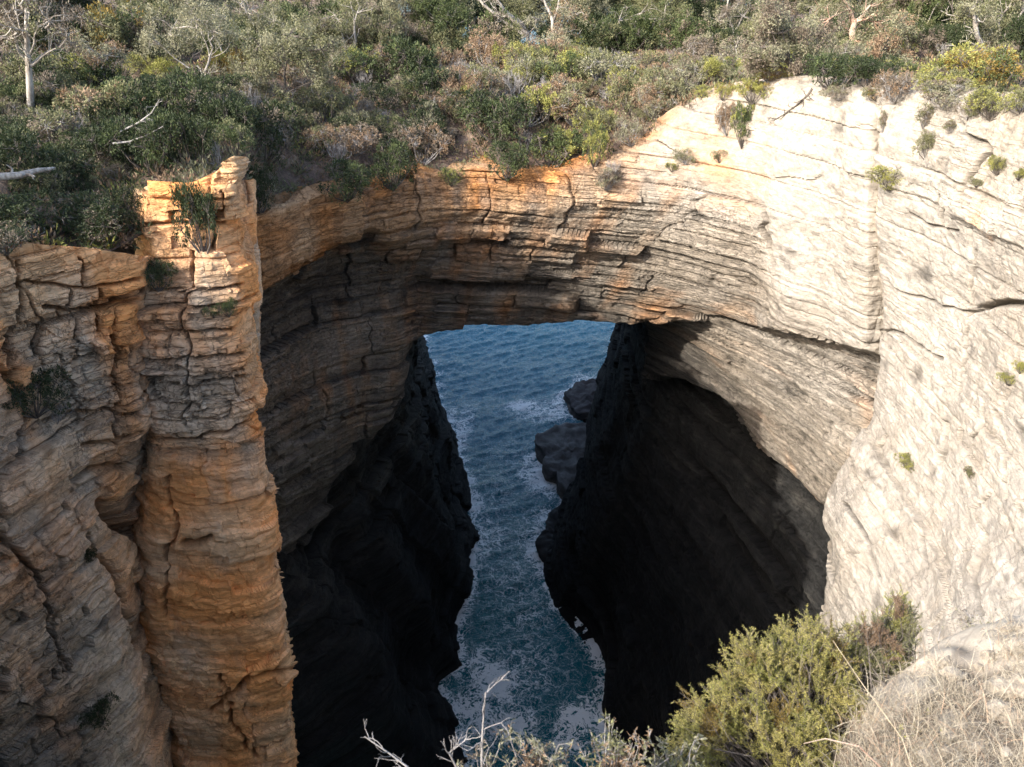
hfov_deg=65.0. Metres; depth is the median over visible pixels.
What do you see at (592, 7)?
gum tree
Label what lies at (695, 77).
shrub
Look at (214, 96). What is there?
shrub
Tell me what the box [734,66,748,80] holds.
shrub
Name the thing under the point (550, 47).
shrub
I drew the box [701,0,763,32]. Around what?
gum tree
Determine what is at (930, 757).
stone
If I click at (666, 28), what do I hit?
shrub
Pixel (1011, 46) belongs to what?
shrub
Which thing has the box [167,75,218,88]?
shrub
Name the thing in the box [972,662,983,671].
stone
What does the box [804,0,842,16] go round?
gum tree
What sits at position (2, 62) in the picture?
shrub
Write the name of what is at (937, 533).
rock wall
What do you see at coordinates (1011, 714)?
stone
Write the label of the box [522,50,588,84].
shrub
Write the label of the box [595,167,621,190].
shrub
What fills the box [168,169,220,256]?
shrub
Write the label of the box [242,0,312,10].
gum tree
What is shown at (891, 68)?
shrub
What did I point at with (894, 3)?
gum tree
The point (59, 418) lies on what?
dead shrub
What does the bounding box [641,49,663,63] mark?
shrub
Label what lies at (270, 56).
gum tree
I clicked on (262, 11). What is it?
gum tree
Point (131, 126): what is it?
dead branch
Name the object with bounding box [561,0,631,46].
gum tree
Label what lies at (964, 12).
gum tree
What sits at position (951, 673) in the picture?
stone
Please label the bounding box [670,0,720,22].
gum tree
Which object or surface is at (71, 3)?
gum tree
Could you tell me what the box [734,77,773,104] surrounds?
shrub
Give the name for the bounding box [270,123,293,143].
dead shrub
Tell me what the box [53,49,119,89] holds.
shrub
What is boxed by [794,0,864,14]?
gum tree
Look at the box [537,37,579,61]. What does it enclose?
shrub
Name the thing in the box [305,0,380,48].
gum tree
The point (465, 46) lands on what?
shrub
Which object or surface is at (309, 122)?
shrub
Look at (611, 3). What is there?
gum tree
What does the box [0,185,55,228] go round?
shrub
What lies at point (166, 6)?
shrub
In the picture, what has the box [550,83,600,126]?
shrub
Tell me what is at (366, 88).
shrub
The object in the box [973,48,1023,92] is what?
shrub
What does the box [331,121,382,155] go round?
shrub
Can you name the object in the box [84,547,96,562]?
shrub
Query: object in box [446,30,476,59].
shrub
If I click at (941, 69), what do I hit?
shrub
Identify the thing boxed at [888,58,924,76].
shrub
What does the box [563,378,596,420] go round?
sea rock
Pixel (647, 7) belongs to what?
gum tree
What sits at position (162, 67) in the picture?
shrub
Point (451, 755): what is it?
dead branch
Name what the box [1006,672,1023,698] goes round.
stone
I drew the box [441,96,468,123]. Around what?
shrub
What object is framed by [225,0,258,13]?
gum tree
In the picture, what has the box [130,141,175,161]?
shrub
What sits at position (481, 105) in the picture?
shrub
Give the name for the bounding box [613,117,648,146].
shrub
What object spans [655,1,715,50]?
gum tree
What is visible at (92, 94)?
shrub
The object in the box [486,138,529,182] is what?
shrub
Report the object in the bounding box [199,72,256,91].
shrub
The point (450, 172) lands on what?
shrub
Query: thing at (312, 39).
shrub
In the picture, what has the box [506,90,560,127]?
shrub
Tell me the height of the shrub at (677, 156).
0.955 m
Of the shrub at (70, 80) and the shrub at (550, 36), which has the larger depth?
the shrub at (550, 36)
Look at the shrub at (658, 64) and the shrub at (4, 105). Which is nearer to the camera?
the shrub at (4, 105)
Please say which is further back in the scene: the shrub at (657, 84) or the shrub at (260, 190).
the shrub at (657, 84)
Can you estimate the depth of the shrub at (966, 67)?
30.79 m
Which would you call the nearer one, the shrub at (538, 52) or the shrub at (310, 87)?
the shrub at (310, 87)
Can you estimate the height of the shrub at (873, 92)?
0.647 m
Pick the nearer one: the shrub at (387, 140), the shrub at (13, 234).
the shrub at (13, 234)
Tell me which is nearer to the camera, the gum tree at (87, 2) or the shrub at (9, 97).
the shrub at (9, 97)
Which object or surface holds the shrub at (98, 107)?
on the plateau
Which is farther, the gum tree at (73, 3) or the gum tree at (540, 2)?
the gum tree at (540, 2)
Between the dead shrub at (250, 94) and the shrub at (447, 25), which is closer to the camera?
the dead shrub at (250, 94)
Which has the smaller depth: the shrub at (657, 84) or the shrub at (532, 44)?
the shrub at (657, 84)
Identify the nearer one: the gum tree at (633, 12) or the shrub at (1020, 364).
the shrub at (1020, 364)
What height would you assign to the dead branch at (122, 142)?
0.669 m
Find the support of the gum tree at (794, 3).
on the plateau
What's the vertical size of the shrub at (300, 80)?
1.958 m
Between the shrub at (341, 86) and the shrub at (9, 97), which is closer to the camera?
the shrub at (9, 97)
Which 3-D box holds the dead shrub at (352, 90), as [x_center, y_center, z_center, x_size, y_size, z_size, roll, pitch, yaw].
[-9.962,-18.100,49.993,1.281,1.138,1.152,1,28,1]
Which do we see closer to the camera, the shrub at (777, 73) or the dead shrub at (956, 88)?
the dead shrub at (956, 88)
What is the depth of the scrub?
57.26 m
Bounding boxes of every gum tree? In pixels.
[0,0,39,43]
[0,0,84,43]
[0,0,87,113]
[48,0,89,11]
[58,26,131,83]
[63,0,115,10]
[111,0,145,7]
[131,0,201,15]
[133,0,241,75]
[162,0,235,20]
[180,2,241,59]
[224,9,351,125]
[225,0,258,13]
[226,0,294,59]
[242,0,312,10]
[290,0,329,9]
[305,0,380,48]
[327,0,385,20]
[335,0,382,21]
[357,0,416,22]
[372,0,443,32]
[379,0,465,24]
[410,0,484,40]
[453,0,503,31]
[457,0,508,24]
[478,0,546,43]
[488,0,545,35]
[497,0,548,41]
[510,0,554,37]
[526,0,594,44]
[538,0,610,41]
[547,0,613,36]
[553,0,600,25]
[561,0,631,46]
[587,0,677,52]
[590,0,627,10]
[608,0,640,22]
[633,0,691,47]
[638,0,682,47]
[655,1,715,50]
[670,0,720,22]
[694,0,745,15]
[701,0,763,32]
[729,0,791,16]
[733,0,851,80]
[749,0,814,15]
[758,0,809,22]
[794,0,837,20]
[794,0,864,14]
[802,0,925,46]
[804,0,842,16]
[853,8,921,70]
[877,0,977,44]
[923,0,1019,23]
[938,0,987,51]
[961,0,1023,59]
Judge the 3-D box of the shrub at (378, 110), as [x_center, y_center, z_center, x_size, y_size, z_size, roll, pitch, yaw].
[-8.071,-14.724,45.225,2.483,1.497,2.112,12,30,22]
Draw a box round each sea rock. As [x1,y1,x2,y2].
[534,422,585,498]
[535,506,558,561]
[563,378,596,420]
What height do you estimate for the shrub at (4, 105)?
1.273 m
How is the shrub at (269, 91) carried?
on the plateau
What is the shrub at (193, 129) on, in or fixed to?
on the plateau
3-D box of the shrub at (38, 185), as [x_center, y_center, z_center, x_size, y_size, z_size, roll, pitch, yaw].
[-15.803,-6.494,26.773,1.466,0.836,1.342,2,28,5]
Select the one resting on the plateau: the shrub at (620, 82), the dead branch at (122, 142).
the shrub at (620, 82)
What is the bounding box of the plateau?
[0,0,1023,254]
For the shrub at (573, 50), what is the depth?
52.34 m
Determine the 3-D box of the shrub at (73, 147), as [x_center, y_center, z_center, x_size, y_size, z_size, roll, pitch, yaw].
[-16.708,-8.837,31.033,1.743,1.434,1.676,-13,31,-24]
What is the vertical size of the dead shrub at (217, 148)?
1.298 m
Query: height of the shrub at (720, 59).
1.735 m
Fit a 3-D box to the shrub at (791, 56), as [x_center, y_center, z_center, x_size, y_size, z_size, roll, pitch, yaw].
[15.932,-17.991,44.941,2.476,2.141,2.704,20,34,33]
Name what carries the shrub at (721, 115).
on the rock arch
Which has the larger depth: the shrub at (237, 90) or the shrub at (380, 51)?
the shrub at (380, 51)
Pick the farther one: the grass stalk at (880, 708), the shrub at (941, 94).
the shrub at (941, 94)
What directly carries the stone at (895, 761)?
on the rock ledge
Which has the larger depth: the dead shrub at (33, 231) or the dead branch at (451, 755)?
the dead shrub at (33, 231)
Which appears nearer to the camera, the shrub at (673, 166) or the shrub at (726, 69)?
the shrub at (673, 166)
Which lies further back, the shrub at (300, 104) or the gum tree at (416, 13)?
the gum tree at (416, 13)
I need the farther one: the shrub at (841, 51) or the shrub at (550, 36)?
the shrub at (550, 36)
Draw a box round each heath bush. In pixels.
[658,605,870,766]
[829,584,924,725]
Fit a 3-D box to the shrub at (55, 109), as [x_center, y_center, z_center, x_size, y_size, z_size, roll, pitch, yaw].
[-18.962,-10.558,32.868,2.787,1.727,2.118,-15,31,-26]
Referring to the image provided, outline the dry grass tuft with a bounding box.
[949,605,996,629]
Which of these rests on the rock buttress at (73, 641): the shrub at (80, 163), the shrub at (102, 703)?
the shrub at (102, 703)
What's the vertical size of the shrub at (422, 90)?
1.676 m
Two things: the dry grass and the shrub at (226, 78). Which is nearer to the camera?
the dry grass
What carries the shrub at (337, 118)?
on the plateau
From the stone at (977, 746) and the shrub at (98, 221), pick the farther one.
the shrub at (98, 221)
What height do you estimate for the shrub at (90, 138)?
2.429 m
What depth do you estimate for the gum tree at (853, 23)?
48.07 m
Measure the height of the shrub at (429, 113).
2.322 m
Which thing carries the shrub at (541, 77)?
on the plateau
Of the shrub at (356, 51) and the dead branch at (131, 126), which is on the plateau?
the shrub at (356, 51)
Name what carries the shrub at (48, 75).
on the plateau
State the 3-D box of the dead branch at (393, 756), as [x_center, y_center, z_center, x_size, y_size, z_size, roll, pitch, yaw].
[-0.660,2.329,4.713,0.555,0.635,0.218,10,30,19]
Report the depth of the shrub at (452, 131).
46.30 m
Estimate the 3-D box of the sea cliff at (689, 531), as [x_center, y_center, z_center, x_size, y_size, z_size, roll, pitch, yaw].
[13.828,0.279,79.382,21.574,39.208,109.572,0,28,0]
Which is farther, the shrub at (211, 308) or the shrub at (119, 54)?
the shrub at (119, 54)
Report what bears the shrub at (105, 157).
on the plateau
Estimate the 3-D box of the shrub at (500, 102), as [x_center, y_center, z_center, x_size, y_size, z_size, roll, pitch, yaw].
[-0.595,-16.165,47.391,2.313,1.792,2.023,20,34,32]
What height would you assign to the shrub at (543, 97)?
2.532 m
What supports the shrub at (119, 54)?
on the plateau
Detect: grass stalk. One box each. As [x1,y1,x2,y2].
[804,738,880,766]
[833,641,911,766]
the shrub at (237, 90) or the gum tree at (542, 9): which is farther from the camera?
the gum tree at (542, 9)
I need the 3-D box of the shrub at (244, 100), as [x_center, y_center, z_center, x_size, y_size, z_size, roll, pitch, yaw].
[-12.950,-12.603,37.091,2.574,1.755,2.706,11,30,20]
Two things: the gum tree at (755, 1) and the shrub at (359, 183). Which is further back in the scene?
the gum tree at (755, 1)
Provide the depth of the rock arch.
43.94 m
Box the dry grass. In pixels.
[763,580,1023,766]
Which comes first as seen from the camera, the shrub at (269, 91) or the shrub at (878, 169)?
the shrub at (878, 169)
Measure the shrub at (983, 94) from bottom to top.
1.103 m
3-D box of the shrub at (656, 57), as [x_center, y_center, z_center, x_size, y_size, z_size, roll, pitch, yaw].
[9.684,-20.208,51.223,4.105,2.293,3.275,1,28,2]
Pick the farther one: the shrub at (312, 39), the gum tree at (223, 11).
the shrub at (312, 39)
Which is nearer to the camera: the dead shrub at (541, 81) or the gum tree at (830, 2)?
the dead shrub at (541, 81)
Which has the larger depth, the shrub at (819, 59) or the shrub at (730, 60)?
the shrub at (730, 60)
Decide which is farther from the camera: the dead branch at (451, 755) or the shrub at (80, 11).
the shrub at (80, 11)
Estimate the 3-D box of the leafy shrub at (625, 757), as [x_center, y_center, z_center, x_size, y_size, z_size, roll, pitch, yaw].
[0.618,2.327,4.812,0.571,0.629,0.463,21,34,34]
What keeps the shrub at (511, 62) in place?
on the plateau
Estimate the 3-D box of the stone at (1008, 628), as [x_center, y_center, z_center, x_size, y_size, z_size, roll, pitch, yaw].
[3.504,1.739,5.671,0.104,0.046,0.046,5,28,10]
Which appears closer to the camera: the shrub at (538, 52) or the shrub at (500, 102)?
the shrub at (500, 102)
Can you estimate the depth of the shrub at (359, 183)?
39.53 m
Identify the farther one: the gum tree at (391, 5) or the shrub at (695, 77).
the gum tree at (391, 5)
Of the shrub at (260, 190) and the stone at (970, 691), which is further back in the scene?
the shrub at (260, 190)
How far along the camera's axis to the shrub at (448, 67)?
52.57 m
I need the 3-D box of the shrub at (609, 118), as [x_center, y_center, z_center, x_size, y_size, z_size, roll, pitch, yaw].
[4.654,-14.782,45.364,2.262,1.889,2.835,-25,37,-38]
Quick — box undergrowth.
[0,0,1023,251]
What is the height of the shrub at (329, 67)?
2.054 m
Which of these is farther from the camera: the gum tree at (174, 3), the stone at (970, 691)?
the gum tree at (174, 3)
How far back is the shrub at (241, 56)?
45.60 m
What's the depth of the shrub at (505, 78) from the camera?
50.57 m
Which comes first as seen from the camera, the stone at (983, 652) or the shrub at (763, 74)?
the stone at (983, 652)
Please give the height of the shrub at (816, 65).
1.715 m
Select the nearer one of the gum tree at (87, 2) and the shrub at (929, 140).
the shrub at (929, 140)
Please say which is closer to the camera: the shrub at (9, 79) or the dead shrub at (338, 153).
the shrub at (9, 79)
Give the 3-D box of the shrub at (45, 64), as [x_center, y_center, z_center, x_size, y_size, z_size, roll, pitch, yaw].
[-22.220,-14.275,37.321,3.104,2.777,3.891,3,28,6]
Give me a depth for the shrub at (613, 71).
48.92 m
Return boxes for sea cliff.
[277,336,479,766]
[543,322,860,766]
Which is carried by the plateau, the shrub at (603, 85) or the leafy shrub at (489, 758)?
the shrub at (603, 85)
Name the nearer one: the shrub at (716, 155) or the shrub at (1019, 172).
the shrub at (1019, 172)
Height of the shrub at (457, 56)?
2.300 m
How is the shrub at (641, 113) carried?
on the plateau
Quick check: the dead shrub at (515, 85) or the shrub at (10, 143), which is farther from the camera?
the dead shrub at (515, 85)
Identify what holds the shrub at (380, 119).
on the plateau
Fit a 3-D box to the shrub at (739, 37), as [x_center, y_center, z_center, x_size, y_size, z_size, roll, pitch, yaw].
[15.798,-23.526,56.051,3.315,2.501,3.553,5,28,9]
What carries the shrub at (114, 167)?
on the plateau
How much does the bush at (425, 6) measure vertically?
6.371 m
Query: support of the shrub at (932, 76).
on the rock wall
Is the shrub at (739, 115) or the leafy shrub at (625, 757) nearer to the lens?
the leafy shrub at (625, 757)
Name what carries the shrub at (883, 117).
on the rock wall
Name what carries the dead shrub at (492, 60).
on the plateau
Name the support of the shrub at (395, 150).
on the rock arch
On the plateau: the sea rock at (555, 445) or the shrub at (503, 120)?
the shrub at (503, 120)
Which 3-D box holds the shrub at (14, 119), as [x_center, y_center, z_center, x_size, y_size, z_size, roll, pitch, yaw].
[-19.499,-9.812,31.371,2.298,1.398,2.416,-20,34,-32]
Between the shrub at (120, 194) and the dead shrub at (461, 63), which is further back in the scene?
the dead shrub at (461, 63)
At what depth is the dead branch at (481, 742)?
4.55 m
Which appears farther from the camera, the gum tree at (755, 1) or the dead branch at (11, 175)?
the gum tree at (755, 1)
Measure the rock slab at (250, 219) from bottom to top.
14.049 m
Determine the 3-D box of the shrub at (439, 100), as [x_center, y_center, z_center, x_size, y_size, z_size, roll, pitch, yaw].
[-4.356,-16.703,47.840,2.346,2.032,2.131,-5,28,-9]
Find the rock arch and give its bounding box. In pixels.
[256,75,897,553]
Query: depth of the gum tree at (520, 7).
65.70 m
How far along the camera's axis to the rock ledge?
5.38 m
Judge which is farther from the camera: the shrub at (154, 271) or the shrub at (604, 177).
the shrub at (604, 177)
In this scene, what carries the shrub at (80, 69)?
on the plateau
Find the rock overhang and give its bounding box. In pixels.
[641,290,879,504]
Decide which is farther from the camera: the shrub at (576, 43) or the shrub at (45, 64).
the shrub at (576, 43)
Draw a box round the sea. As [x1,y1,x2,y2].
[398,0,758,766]
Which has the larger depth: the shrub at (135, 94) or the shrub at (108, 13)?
the shrub at (108, 13)
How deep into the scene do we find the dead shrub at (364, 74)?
51.70 m
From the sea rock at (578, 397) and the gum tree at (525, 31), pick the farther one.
the sea rock at (578, 397)
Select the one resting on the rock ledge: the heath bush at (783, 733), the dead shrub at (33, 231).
the heath bush at (783, 733)
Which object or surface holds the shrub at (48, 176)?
on the plateau
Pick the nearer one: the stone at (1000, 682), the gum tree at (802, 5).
the stone at (1000, 682)
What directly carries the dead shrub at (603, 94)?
on the plateau
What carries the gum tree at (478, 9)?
on the plateau
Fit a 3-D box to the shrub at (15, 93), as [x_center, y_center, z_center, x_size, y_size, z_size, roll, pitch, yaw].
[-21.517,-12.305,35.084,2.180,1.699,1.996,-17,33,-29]
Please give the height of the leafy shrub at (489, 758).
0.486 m
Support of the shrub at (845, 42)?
on the plateau
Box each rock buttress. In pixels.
[0,240,173,766]
[131,156,299,766]
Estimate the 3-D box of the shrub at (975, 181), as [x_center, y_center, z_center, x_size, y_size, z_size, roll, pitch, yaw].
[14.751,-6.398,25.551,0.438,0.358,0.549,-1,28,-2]
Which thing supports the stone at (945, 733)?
on the rock ledge
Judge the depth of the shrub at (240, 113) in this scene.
34.19 m
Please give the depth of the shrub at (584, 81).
49.82 m
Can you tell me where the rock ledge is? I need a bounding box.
[821,613,1023,766]
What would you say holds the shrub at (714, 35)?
on the plateau
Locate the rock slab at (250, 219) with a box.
[241,179,262,361]
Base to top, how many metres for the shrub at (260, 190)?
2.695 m
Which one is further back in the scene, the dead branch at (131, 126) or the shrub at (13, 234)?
the dead branch at (131, 126)
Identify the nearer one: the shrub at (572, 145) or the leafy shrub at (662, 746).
the leafy shrub at (662, 746)
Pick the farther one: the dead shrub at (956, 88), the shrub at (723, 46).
the shrub at (723, 46)
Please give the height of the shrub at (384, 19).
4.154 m
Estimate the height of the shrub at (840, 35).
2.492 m
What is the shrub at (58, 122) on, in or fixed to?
on the plateau
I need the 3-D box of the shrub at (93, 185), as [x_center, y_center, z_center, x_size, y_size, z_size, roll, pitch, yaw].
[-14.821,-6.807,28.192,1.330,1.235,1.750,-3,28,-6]
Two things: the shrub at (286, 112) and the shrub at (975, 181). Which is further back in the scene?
the shrub at (286, 112)
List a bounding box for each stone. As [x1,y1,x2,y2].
[889,757,903,766]
[917,746,941,765]
[936,655,951,669]
[939,666,967,680]
[940,729,957,741]
[940,744,954,756]
[958,682,976,694]
[969,741,985,754]
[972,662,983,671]
[979,650,995,663]
[982,675,1018,697]
[985,699,1009,720]
[999,704,1023,727]
[1000,626,1014,631]
[1001,746,1013,757]
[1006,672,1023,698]
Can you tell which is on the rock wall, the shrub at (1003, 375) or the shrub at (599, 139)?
the shrub at (1003, 375)
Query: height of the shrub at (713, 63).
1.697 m
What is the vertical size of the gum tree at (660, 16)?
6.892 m
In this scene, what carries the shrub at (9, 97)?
on the plateau
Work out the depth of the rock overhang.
45.66 m
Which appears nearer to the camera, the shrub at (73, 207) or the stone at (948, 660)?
the stone at (948, 660)
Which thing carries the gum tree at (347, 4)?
on the plateau
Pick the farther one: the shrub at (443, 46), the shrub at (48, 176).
the shrub at (443, 46)
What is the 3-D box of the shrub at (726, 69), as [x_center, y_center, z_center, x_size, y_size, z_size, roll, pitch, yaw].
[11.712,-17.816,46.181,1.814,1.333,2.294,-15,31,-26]
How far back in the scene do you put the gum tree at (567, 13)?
59.51 m
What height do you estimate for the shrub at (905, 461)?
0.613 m
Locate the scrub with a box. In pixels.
[0,0,1023,60]
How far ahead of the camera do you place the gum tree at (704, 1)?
65.77 m
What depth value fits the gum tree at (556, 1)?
65.62 m
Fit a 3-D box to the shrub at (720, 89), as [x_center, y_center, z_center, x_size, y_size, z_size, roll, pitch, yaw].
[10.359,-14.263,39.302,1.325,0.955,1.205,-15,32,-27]
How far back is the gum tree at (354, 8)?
61.82 m
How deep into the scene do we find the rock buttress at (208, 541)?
29.24 m
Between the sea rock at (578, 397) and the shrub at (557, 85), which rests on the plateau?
the shrub at (557, 85)
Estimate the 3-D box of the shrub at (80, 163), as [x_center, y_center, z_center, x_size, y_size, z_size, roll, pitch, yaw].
[-15.947,-7.450,28.097,3.143,2.017,2.991,-22,35,-35]
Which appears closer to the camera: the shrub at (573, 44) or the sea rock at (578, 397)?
the shrub at (573, 44)
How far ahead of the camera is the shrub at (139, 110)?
33.38 m
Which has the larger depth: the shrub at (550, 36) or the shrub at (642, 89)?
the shrub at (550, 36)
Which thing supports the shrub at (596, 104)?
on the plateau
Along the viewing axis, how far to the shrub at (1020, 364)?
23.87 m
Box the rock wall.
[819,78,1023,665]
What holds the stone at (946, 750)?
on the rock ledge
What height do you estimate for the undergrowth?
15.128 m
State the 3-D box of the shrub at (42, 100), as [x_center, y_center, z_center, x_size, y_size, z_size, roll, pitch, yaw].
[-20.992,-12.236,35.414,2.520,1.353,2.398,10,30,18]
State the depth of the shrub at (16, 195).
24.51 m
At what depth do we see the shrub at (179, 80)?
35.05 m
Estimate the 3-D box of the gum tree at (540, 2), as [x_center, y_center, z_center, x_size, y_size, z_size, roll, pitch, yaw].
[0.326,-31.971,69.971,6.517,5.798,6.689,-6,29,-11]
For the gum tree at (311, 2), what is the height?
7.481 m
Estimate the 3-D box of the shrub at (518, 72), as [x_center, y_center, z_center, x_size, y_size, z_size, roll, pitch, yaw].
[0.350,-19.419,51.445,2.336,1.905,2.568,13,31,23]
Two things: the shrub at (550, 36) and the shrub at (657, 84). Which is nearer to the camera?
the shrub at (657, 84)
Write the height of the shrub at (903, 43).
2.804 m
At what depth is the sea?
86.32 m
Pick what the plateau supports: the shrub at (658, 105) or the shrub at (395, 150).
the shrub at (658, 105)
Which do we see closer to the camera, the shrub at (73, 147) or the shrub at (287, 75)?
the shrub at (73, 147)
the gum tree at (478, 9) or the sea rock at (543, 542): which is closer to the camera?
the gum tree at (478, 9)
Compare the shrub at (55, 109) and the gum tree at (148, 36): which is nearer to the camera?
the shrub at (55, 109)
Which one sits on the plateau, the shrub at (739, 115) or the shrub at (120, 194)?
the shrub at (120, 194)
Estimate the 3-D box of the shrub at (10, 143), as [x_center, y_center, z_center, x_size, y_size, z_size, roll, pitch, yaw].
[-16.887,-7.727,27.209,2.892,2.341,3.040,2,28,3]
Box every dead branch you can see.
[0,165,55,180]
[113,126,163,144]
[120,99,161,132]
[361,719,408,766]
[436,725,481,766]
[457,671,511,766]
[767,88,812,122]
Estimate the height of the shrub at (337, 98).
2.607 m
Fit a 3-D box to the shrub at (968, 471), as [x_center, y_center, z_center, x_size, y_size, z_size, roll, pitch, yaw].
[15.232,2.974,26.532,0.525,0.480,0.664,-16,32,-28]
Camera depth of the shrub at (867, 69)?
31.63 m
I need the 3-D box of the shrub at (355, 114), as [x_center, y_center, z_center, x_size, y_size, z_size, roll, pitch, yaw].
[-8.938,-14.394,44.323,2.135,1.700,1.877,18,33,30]
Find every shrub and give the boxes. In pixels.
[0,42,77,85]
[0,46,39,83]
[0,74,53,106]
[0,84,44,115]
[0,91,23,120]
[0,97,33,122]
[0,114,44,146]
[0,121,62,182]
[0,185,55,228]
[0,191,32,207]
[0,216,34,255]
[1,106,35,121]
[1,364,71,422]
[7,160,75,200]
[10,135,101,192]
[11,177,60,198]
[14,91,62,110]
[16,104,91,153]
[17,103,82,143]
[19,224,44,239]
[20,0,98,54]
[20,64,82,110]
[31,129,79,164]
[33,70,84,106]
[45,51,124,91]
[49,189,135,238]
[50,79,146,128]
[51,404,74,423]
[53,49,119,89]
[54,137,94,167]
[64,97,121,122]
[64,117,92,138]
[69,103,104,139]
[69,114,144,173]
[69,172,108,203]
[71,206,143,248]
[76,691,120,731]
[78,0,147,57]
[83,99,154,129]
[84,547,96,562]
[87,146,121,174]
[94,68,131,92]
[96,73,184,122]
[96,110,181,176]
[98,183,146,228]
[99,159,132,180]
[109,72,159,98]
[115,0,183,33]
[116,100,194,124]
[119,113,158,132]
[123,50,158,75]
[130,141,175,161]
[138,64,216,116]
[139,54,185,78]
[144,257,178,291]
[152,102,217,169]
[155,72,184,99]
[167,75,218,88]
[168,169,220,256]
[170,84,232,121]
[177,81,252,107]
[179,94,243,126]
[186,83,241,101]
[193,90,258,144]
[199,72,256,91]
[200,50,236,76]
[201,304,217,318]
[202,114,256,155]
[204,141,222,167]
[214,297,237,316]
[221,43,256,82]
[221,91,259,122]
[236,66,282,103]
[238,83,258,114]
[242,94,306,167]
[246,159,278,213]
[248,95,262,110]
[252,101,303,134]
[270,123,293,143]
[274,66,296,81]
[276,56,318,83]
[283,108,323,135]
[287,72,335,96]
[289,83,351,123]
[290,95,313,115]
[291,8,347,54]
[299,121,342,152]
[302,85,334,109]
[304,58,340,81]
[315,75,354,101]
[316,156,374,205]
[326,141,350,169]
[327,112,379,139]
[328,43,366,78]
[329,44,383,83]
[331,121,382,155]
[332,105,370,132]
[345,80,403,110]
[345,84,359,97]
[346,6,408,52]
[353,69,372,85]
[353,99,374,116]
[353,107,386,130]
[356,54,404,87]
[365,136,419,190]
[366,109,405,137]
[371,38,399,77]
[373,31,439,88]
[374,127,408,147]
[381,117,435,151]
[387,72,422,102]
[396,118,448,148]
[399,123,454,164]
[400,64,460,105]
[400,97,446,126]
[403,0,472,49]
[407,41,451,73]
[410,84,440,104]
[420,86,454,116]
[421,17,464,50]
[425,116,455,128]
[433,44,465,68]
[434,126,460,143]
[435,64,489,102]
[438,166,464,186]
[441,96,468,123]
[444,64,473,79]
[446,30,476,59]
[446,85,519,127]
[447,83,481,106]
[449,58,470,76]
[456,90,535,145]
[456,738,521,766]
[461,61,505,96]
[462,41,485,62]
[463,26,509,67]
[465,98,495,117]
[486,55,500,66]
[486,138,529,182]
[487,93,513,113]
[490,40,526,66]
[491,67,515,93]
[495,70,530,96]
[496,718,573,766]
[497,41,539,66]
[500,41,553,67]
[501,70,530,96]
[502,51,551,87]
[503,58,542,87]
[503,65,538,92]
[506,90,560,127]
[510,42,559,65]
[514,129,538,152]
[518,123,587,166]
[520,82,567,124]
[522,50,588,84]
[524,71,571,109]
[524,76,546,94]
[536,31,572,49]
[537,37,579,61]
[537,56,556,84]
[547,56,589,81]
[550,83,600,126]
[555,42,603,58]
[556,38,588,50]
[556,46,591,75]
[559,710,668,766]
[568,75,600,96]
[569,104,619,135]
[574,46,640,86]
[579,119,612,169]
[580,97,604,109]
[588,20,657,55]
[588,78,610,98]
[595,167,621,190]
[599,88,610,102]
[603,64,641,99]
[603,159,621,175]
[605,68,652,101]
[607,50,650,75]
[609,68,649,113]
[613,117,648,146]
[627,82,680,119]
[631,108,655,122]
[632,49,692,73]
[638,94,675,118]
[640,60,683,80]
[640,65,695,104]
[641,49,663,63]
[643,69,679,101]
[648,733,706,766]
[658,14,710,51]
[664,162,679,171]
[670,55,715,90]
[671,147,699,164]
[673,30,719,65]
[688,55,725,83]
[691,84,712,97]
[698,26,729,53]
[700,62,734,82]
[703,55,730,74]
[709,149,727,162]
[713,82,737,100]
[714,34,766,75]
[714,101,736,135]
[717,27,763,54]
[721,52,763,76]
[730,99,754,148]
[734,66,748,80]
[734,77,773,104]
[755,65,791,80]
[756,67,778,78]
[765,34,819,51]
[790,43,811,69]
[795,50,831,75]
[801,51,874,90]
[818,30,858,55]
[818,83,851,100]
[822,40,866,59]
[825,38,867,53]
[833,46,870,58]
[839,51,901,87]
[859,20,908,50]
[860,84,880,100]
[864,164,904,190]
[865,67,915,103]
[873,59,902,75]
[878,110,887,132]
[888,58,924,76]
[893,452,914,472]
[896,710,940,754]
[901,43,917,56]
[912,64,978,100]
[912,128,935,159]
[914,102,934,129]
[915,76,975,110]
[922,40,1019,86]
[929,59,970,80]
[935,41,951,58]
[941,58,976,79]
[942,119,956,132]
[947,83,968,95]
[954,96,980,120]
[961,84,1020,120]
[963,465,975,478]
[968,176,983,187]
[973,39,1020,61]
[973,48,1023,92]
[982,72,1016,91]
[983,154,1006,175]
[995,85,1023,115]
[995,372,1015,385]
[1011,360,1023,373]
[1013,167,1023,180]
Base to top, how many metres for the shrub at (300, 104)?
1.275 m
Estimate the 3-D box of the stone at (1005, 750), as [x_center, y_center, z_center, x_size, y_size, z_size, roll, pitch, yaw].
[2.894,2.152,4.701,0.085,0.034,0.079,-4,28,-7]
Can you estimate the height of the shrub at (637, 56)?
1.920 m
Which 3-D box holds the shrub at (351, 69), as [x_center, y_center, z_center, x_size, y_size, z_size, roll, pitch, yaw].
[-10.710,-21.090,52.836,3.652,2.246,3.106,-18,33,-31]
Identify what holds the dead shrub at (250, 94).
on the plateau
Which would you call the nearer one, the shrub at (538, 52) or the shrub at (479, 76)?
the shrub at (479, 76)
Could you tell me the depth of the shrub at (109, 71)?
39.48 m
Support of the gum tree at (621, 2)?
on the plateau
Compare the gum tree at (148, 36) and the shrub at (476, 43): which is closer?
the gum tree at (148, 36)

